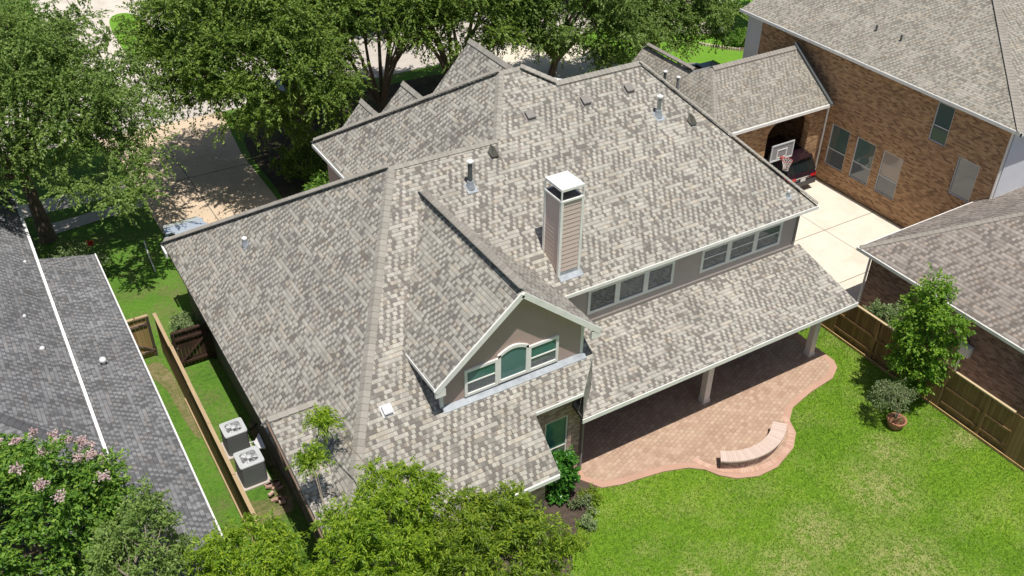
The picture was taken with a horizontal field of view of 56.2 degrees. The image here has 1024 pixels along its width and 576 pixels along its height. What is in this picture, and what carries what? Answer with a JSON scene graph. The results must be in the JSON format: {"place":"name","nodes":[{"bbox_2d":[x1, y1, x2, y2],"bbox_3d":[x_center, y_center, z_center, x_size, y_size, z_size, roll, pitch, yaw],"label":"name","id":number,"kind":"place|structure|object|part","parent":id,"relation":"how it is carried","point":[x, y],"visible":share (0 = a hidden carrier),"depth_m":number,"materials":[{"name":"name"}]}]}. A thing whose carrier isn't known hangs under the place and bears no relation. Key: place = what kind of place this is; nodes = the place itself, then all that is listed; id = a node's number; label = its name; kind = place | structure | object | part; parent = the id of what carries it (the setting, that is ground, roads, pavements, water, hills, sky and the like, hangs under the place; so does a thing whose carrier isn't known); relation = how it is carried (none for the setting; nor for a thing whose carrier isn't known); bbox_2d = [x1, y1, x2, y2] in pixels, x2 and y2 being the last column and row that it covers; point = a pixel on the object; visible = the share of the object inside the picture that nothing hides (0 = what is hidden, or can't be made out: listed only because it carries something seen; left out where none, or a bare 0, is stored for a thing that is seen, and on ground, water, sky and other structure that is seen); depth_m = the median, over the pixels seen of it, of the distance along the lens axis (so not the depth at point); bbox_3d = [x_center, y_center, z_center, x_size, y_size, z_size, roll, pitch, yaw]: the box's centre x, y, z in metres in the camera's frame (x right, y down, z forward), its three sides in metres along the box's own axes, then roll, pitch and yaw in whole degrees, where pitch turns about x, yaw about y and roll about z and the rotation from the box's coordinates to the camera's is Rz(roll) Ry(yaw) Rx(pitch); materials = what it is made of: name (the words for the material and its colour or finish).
{"place":"outdoors","nodes":[
{"label":"outdoors","id":0,"kind":"place"},
{"bbox_2d":[18,181,128,217],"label":"sidewalk","id":1,"kind":"structure","parent":0,"point":[25,211],"depth_m":44.44,"materials":[{"name":"concrete"}]},
{"bbox_2d":[31,0,234,80],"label":"street driveway","id":2,"kind":"structure","parent":0,"point":[100,5],"depth_m":64.82,"materials":[{"name":"concrete"}]},
{"bbox_2d":[109,13,152,58],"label":"grass island","id":3,"kind":"structure","parent":2,"relation":"on","point":[113,25],"depth_m":62.46,"materials":[{"name":"plant"}]},
{"bbox_2d":[67,0,248,219],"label":"driveway joints","id":4,"kind":"object","parent":2,"relation":"on","point":[177,161],"visible":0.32,"depth_m":47.23,"materials":[{"name":"concrete"}]},
{"bbox_2d":[99,113,277,232],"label":"front driveway","id":5,"kind":"structure","parent":0,"point":[222,186],"depth_m":46.55,"materials":[{"name":"beige concrete"}]},
{"bbox_2d":[162,217,207,237],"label":"parked car","id":6,"kind":"object","parent":5,"relation":"on","point":[175,228],"visible":0.21,"depth_m":41.48,"materials":[{"name":"silver metal"}]},
{"bbox_2d":[139,98,257,221],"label":"leaf litter","id":7,"kind":"object","parent":5,"relation":"on","point":[194,177],"visible":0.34,"depth_m":47.27,"materials":[{"name":"beige plant"}]},
{"bbox_2d":[249,420,293,522],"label":"side yard soil","id":8,"kind":"structure","parent":0,"point":[262,507],"depth_m":30.04,"materials":[{"name":"brown soil"}]},
{"bbox_2d":[264,479,286,503],"bbox_3d":[-7.417,6.440,30.128,0.544,0.184,1.165,-19,40,-25],"label":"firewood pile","id":9,"kind":"object","parent":8,"relation":"on","point":[276,484],"visible":1,"depth_m":30.17,"materials":[{"name":"brown wood"}]},
{"bbox_2d":[1,0,730,153],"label":"street","id":10,"kind":"structure","parent":0,"point":[408,61],"depth_m":58.29,"materials":[{"name":"concrete"}]},
{"bbox_2d":[0,0,903,575],"bbox_3d":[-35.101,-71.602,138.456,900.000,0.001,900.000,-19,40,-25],"label":"ground","id":11,"kind":"structure","parent":0,"point":[138,284],"depth_m":39.19,"materials":[{"name":"green plant"}]},
{"bbox_2d":[0,426,138,575],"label":"crape myrtle","id":12,"kind":"object","parent":11,"relation":"on","point":[94,490],"visible":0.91,"depth_m":23.13,"materials":[{"name":"green plant"}]},
{"bbox_2d":[46,236,112,271],"bbox_3d":[-17.773,-1.008,39.313,2.775,1.834,2.359,3,36,3],"label":"rose bush","id":13,"kind":"object","parent":11,"relation":"on","point":[73,250],"visible":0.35,"depth_m":39.37,"materials":[{"name":"green plant"}]},
{"bbox_2d":[0,0,193,243],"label":"shade tree","id":14,"kind":"object","parent":11,"relation":"on","point":[30,62],"visible":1,"depth_m":37.31,"materials":[{"name":"green plant"}]},
{"bbox_2d":[52,199,143,233],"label":"shaded walk","id":15,"kind":"structure","parent":11,"relation":"on","point":[72,223],"depth_m":43.29,"materials":[{"name":"concrete"}]},
{"bbox_2d":[0,189,226,575],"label":"grey roof house","id":16,"kind":"structure","parent":11,"relation":"on","point":[71,357],"depth_m":29.70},
{"bbox_2d":[82,473,198,575],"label":"tree","id":17,"kind":"object","parent":11,"relation":"on","point":[104,550],"visible":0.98,"depth_m":22.23,"materials":[{"name":"green plant"}]},
{"bbox_2d":[126,314,157,357],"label":"wooden gate","id":18,"kind":"structure","parent":11,"relation":"on","point":[148,348],"depth_m":34.92,"materials":[{"name":"beige wood"}]},
{"bbox_2d":[143,241,155,271],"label":"white pole","id":19,"kind":"object","parent":11,"relation":"on","point":[149,255],"visible":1,"depth_m":40.91,"materials":[{"name":"metal"}]},
{"bbox_2d":[147,362,200,438],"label":"dirt patch","id":20,"kind":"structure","parent":11,"relation":"on","point":[161,374],"depth_m":34.17,"materials":[{"name":"brown soil"}]},
{"bbox_2d":[168,310,200,336],"bbox_3d":[-12.346,1.492,36.099,1.410,1.195,1.638,-19,40,-25],"label":"round shrub","id":21,"kind":"object","parent":11,"relation":"on","point":[180,320],"visible":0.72,"depth_m":35.92,"materials":[{"name":"green plant"}]},
{"bbox_2d":[170,322,216,366],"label":"wooden gate","id":22,"kind":"structure","parent":11,"relation":"on","point":[188,356],"depth_m":34.77,"materials":[{"name":"brown wood"}]},
{"bbox_2d":[152,312,267,564],"bbox_3d":[-9.441,5.105,30.500,0.156,1.904,13.797,-19,40,-25],"label":"wooden fence","id":23,"kind":"object","parent":11,"relation":"on","point":[234,487],"visible":0.81,"depth_m":30.95,"materials":[{"name":"brown wood"}]},
{"bbox_2d":[219,417,251,459],"bbox_3d":[-9.125,4.910,31.566,0.880,0.976,0.880,-19,40,-25],"label":"air conditioner","id":24,"kind":"object","parent":11,"relation":"on","point":[234,436],"visible":0.94,"depth_m":31.33,"materials":[{"name":"grey metal"}]},
{"bbox_2d":[178,507,315,575],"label":"elm tree","id":25,"kind":"object","parent":11,"relation":"on","point":[282,559],"visible":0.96,"depth_m":22.57,"materials":[{"name":"green plant"}]},
{"bbox_2d":[233,423,271,491],"bbox_3d":[-8.546,5.249,30.901,1.094,1.216,2.354,-13,38,-19],"label":"air conditioner","id":26,"kind":"object","parent":11,"relation":"on","point":[251,472],"visible":0.99,"depth_m":30.29,"materials":[{"name":"grey metal"}]},
{"bbox_2d":[269,73,351,103],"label":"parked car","id":27,"kind":"object","parent":11,"relation":"on","point":[281,88],"visible":0.06,"depth_m":52.99,"materials":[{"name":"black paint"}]},
{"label":"windows","id":28,"kind":"part","parent":27,"relation":"part of","materials":[{"name":"black glass"}]},
{"bbox_2d":[244,73,444,198],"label":"tree bed","id":29,"kind":"object","parent":11,"relation":"on","point":[425,85],"visible":0.2,"depth_m":50.06,"materials":[{"name":"brown soil"}]},
{"bbox_2d":[111,0,383,157],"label":"shade tree","id":30,"kind":"object","parent":29,"relation":"on","point":[199,64],"visible":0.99,"depth_m":40.62,"materials":[{"name":"green plant"}]},
{"bbox_2d":[268,134,327,183],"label":"yard shrub","id":31,"kind":"object","parent":29,"relation":"on","point":[296,160],"visible":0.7,"depth_m":45.80,"materials":[{"name":"green plant"}]},
{"bbox_2d":[304,169,328,190],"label":"corner shrub","id":32,"kind":"object","parent":29,"relation":"on","point":[318,180],"visible":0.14,"depth_m":43.00,"materials":[{"name":"green plant"}]},
{"bbox_2d":[296,0,465,112],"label":"shade tree","id":33,"kind":"object","parent":29,"relation":"on","point":[389,18],"visible":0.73,"depth_m":45.45,"materials":[{"name":"green plant"}]},
{"bbox_2d":[379,0,570,74],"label":"shade tree","id":34,"kind":"object","parent":29,"relation":"on","point":[495,8],"visible":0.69,"depth_m":46.25,"materials":[{"name":"green plant"}]},
{"bbox_2d":[288,402,458,575],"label":"elm tree","id":35,"kind":"object","parent":11,"relation":"on","point":[407,533],"visible":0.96,"depth_m":22.60,"materials":[{"name":"green plant"}]},
{"bbox_2d":[411,476,593,575],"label":"elm tree","id":36,"kind":"object","parent":11,"relation":"on","point":[485,547],"visible":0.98,"depth_m":22.73,"materials":[{"name":"green plant"}]},
{"bbox_2d":[160,38,857,575],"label":"house","id":37,"kind":"structure","parent":11,"relation":"on","point":[484,268],"depth_m":30.59,"materials":[{"name":"grey"}]},
{"bbox_2d":[464,358,497,396],"bbox_3d":[-0.883,2.519,27.036,1.080,0.960,0.100,-19,40,-25],"label":"window","id":38,"kind":"structure","parent":37,"relation":"in","point":[481,377],"depth_m":27.01,"materials":[{"name":"white paint"}]},
{"bbox_2d":[497,343,528,383],"bbox_3d":[0.020,2.080,27.384,1.020,1.210,0.110,-19,40,-25],"label":"window","id":39,"kind":"structure","parent":37,"relation":"in","point":[513,361],"depth_m":27.39,"materials":[{"name":"white paint"}]},
{"bbox_2d":[528,335,558,371],"bbox_3d":[0.897,1.894,27.911,1.040,0.960,0.100,-19,40,-25],"label":"window","id":40,"kind":"structure","parent":37,"relation":"in","point":[542,353],"depth_m":27.90,"materials":[{"name":"white paint"}]},
{"bbox_2d":[545,415,567,452],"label":"window","id":41,"kind":"structure","parent":37,"relation":"in","point":[555,431],"depth_m":29.70,"materials":[{"name":"green glass"}]},
{"bbox_2d":[586,281,618,314],"bbox_3d":[2.934,0.293,31.189,1.180,0.970,0.100,-19,40,-25],"label":"window","id":42,"kind":"structure","parent":37,"relation":"in","point":[603,297],"depth_m":31.19,"materials":[{"name":"white paint"}]},
{"bbox_2d":[617,270,647,303],"bbox_3d":[3.943,-0.052,31.692,1.180,0.970,0.100,-19,40,-25],"label":"window","id":43,"kind":"structure","parent":37,"relation":"in","point":[633,286],"depth_m":31.70,"materials":[{"name":"white paint"}]},
{"bbox_2d":[645,260,675,293],"bbox_3d":[4.953,-0.398,32.196,1.180,0.970,0.100,-19,40,-25],"label":"window","id":44,"kind":"structure","parent":37,"relation":"in","point":[661,276],"depth_m":32.21,"materials":[{"name":"white paint"}]},
{"bbox_2d":[699,241,730,272],"bbox_3d":[7.018,-1.105,33.225,1.247,0.970,0.100,-19,40,-25],"label":"window","id":45,"kind":"structure","parent":37,"relation":"in","point":[713,257],"depth_m":33.22,"materials":[{"name":"white paint"}]},
{"bbox_2d":[727,231,757,262],"bbox_3d":[8.085,-1.470,33.757,1.247,0.970,0.100,-19,40,-25],"label":"window","id":46,"kind":"structure","parent":37,"relation":"in","point":[743,246],"depth_m":33.77,"materials":[{"name":"white paint"}]},
{"bbox_2d":[753,222,783,253],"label":"window","id":47,"kind":"structure","parent":37,"relation":"in","point":[768,237],"depth_m":34.31,"materials":[{"name":"white paint"}]},
{"bbox_2d":[632,0,1023,227],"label":"brick house","id":48,"kind":"structure","parent":11,"relation":"on","point":[904,113],"depth_m":42.88,"materials":[{"name":"brown brick"}]},
{"bbox_2d":[824,124,850,170],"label":"window","id":49,"kind":"structure","parent":48,"relation":"in","point":[839,137],"depth_m":45.71,"materials":[{"name":"grey glass"}]},
{"bbox_2d":[848,137,876,184],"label":"window","id":50,"kind":"structure","parent":48,"relation":"in","point":[864,152],"depth_m":44.64,"materials":[{"name":"grey glass"}]},
{"bbox_2d":[874,150,902,199],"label":"window","id":51,"kind":"structure","parent":48,"relation":"in","point":[890,167],"depth_m":43.56,"materials":[{"name":"grey glass"}]},
{"bbox_2d":[928,101,955,145],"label":"window","id":52,"kind":"structure","parent":48,"relation":"in","point":[944,115],"depth_m":40.35,"materials":[{"name":"green"}]},
{"bbox_2d":[948,156,979,202],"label":"window","id":53,"kind":"structure","parent":48,"relation":"in","point":[965,174],"depth_m":40.24,"materials":[{"name":"grey glass"}]},
{"bbox_2d":[863,298,907,327],"bbox_3d":[14.008,1.331,36.077,1.640,2.146,2.169,-19,40,-25],"label":"bush","id":54,"kind":"object","parent":11,"relation":"on","point":[878,309],"visible":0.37,"depth_m":35.57,"materials":[{"name":"green plant"}]},
{"bbox_2d":[821,304,1023,471],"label":"wooden fence","id":55,"kind":"object","parent":11,"relation":"on","point":[985,417],"visible":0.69,"depth_m":33.01,"materials":[{"name":"brown wood"}]},
{"bbox_2d":[856,186,1023,416],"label":"garage","id":56,"kind":"structure","parent":11,"relation":"on","point":[975,248],"depth_m":34.48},
{"bbox_2d":[581,0,752,64],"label":"neighbour lawn","id":57,"kind":"structure","parent":0,"point":[720,56],"depth_m":60.57,"materials":[{"name":"green plant"}]},
{"bbox_2d":[575,0,748,61],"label":"shade tree","id":58,"kind":"object","parent":57,"relation":"on","point":[693,18],"visible":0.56,"depth_m":51.11,"materials":[{"name":"green plant"}]},
{"bbox_2d":[698,42,743,50],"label":"stone edging","id":59,"kind":"object","parent":57,"relation":"on","point":[720,47],"visible":0.52,"depth_m":60.83,"materials":[{"name":"beige stone"}]},
{"bbox_2d":[725,27,746,46],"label":"border shrub","id":60,"kind":"object","parent":57,"relation":"on","point":[738,38],"visible":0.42,"depth_m":61.14,"materials":[{"name":"green plant"}]},
{"bbox_2d":[628,18,735,34],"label":"front walkway","id":61,"kind":"structure","parent":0,"point":[700,28],"depth_m":63.65,"materials":[{"name":"concrete"}]},
{"bbox_2d":[720,6,748,35],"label":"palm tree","id":62,"kind":"object","parent":61,"relation":"on","point":[735,14],"visible":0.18,"depth_m":62.00,"materials":[{"name":"green plant"}]},
{"bbox_2d":[494,41,902,303],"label":"side driveway","id":63,"kind":"structure","parent":0,"point":[837,259],"depth_m":43.78,"materials":[{"name":"concrete"}]},
{"bbox_2d":[472,0,677,77],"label":"shade tree","id":64,"kind":"object","parent":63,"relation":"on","point":[555,45],"visible":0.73,"depth_m":48.63,"materials":[{"name":"green plant"}]},
{"bbox_2d":[768,140,794,170],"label":"basketball hoop","id":65,"kind":"object","parent":63,"relation":"on","point":[782,151],"visible":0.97,"depth_m":42.66,"materials":[{"name":"grey plastic"}]},
{"bbox_2d":[763,135,815,187],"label":"parked suv","id":66,"kind":"object","parent":63,"relation":"on","point":[801,172],"visible":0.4,"depth_m":45.74,"materials":[{"name":"black paint"}]},
{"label":"windows","id":67,"kind":"part","parent":66,"relation":"part of","materials":[{"name":"black glass"}]},
{"bbox_2d":[796,212,872,282],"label":"side driveway joints","id":68,"kind":"object","parent":63,"relation":"on","point":[836,237],"visible":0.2,"depth_m":43.21,"materials":[{"name":"concrete"}]},
{"bbox_2d":[681,60,719,70],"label":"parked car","id":69,"kind":"object","parent":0,"point":[704,64],"visible":0.04,"depth_m":54.69,"materials":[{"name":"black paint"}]},
{"bbox_2d":[567,326,1023,575],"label":"backyard lawn","id":70,"kind":"structure","parent":0,"point":[662,525],"depth_m":30.00,"materials":[{"name":"green plant"}]},
{"bbox_2d":[495,480,596,575],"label":"planting bed","id":71,"kind":"object","parent":70,"relation":"on","point":[569,515],"visible":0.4,"depth_m":29.74,"materials":[{"name":"brown soil"}]},
{"bbox_2d":[545,445,580,505],"bbox_3d":[1.497,5.742,29.866,1.321,2.216,1.373,3,36,3],"label":"glossy shrub","id":72,"kind":"object","parent":71,"relation":"on","point":[566,461],"visible":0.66,"depth_m":29.56,"materials":[{"name":"green plant"}]},
{"bbox_2d":[565,538,578,556],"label":"bed plant","id":73,"kind":"object","parent":71,"relation":"on","point":[569,552],"visible":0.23,"depth_m":28.26,"materials":[{"name":"green plant"}]},
{"bbox_2d":[572,532,589,553],"bbox_3d":[2.011,7.601,28.621,0.749,0.587,0.664,-19,40,-25],"label":"bed plant","id":74,"kind":"object","parent":71,"relation":"on","point":[583,537],"visible":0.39,"depth_m":28.57,"materials":[{"name":"green plant"}]},
{"bbox_2d":[568,492,599,517],"bbox_3d":[2.200,6.753,29.667,0.916,0.690,0.886,-6,36,-9],"label":"bed plant","id":75,"kind":"object","parent":71,"relation":"on","point":[581,501],"visible":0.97,"depth_m":29.65,"materials":[{"name":"green plant"}]},
{"bbox_2d":[578,513,597,531],"bbox_3d":[2.307,7.138,29.200,0.638,0.668,0.726,-19,40,-25],"label":"bed plant","id":76,"kind":"object","parent":71,"relation":"on","point":[588,521],"visible":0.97,"depth_m":29.11,"materials":[{"name":"green plant"}]},
{"bbox_2d":[577,482,605,507],"bbox_3d":[2.459,6.551,30.038,0.852,0.596,0.903,-19,40,-25],"label":"bed plant","id":77,"kind":"object","parent":71,"relation":"on","point":[594,500],"visible":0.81,"depth_m":29.98,"materials":[{"name":"green plant"}]},
{"bbox_2d":[577,332,836,487],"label":"patio","id":78,"kind":"structure","parent":70,"relation":"on","point":[795,401],"depth_m":31.30,"materials":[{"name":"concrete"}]},
{"bbox_2d":[577,334,829,480],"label":"patio pavers","id":79,"kind":"object","parent":78,"relation":"on","point":[754,393],"visible":0.87,"depth_m":33.22,"materials":[{"name":"brick"}]},
{"bbox_2d":[693,415,793,472],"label":"patio edging bricks","id":80,"kind":"object","parent":79,"relation":"on","point":[782,454],"visible":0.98,"depth_m":31.55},
{"bbox_2d":[719,421,786,468],"bbox_3d":[8.061,5.315,31.747,3.092,0.450,1.022,-19,40,-25],"label":"brick bench","id":81,"kind":"object","parent":79,"relation":"on","point":[766,447],"visible":1,"depth_m":31.34,"materials":[{"name":"beige stone"}]},
{"bbox_2d":[886,412,906,430],"bbox_3d":[13.204,4.591,32.925,0.670,0.482,0.670,-19,40,-25],"label":"flower pot","id":82,"kind":"object","parent":70,"relation":"on","point":[895,423],"visible":1,"depth_m":32.80,"materials":[{"name":"ceramic"}]},
{"bbox_2d":[862,377,919,417],"bbox_3d":[12.926,3.846,32.632,1.609,1.767,1.700,28,44,33],"label":"potted tree","id":83,"kind":"object","parent":82,"relation":"in","point":[903,395],"visible":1,"depth_m":32.38,"materials":[{"name":"green plant"}]},
{"bbox_2d":[882,261,976,402],"bbox_3d":[13.906,1.804,32.664,2.486,5.633,2.980,-3,36,-6],"label":"young tree","id":84,"kind":"object","parent":70,"relation":"on","point":[937,320],"visible":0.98,"depth_m":31.93,"materials":[{"name":"green plant"}]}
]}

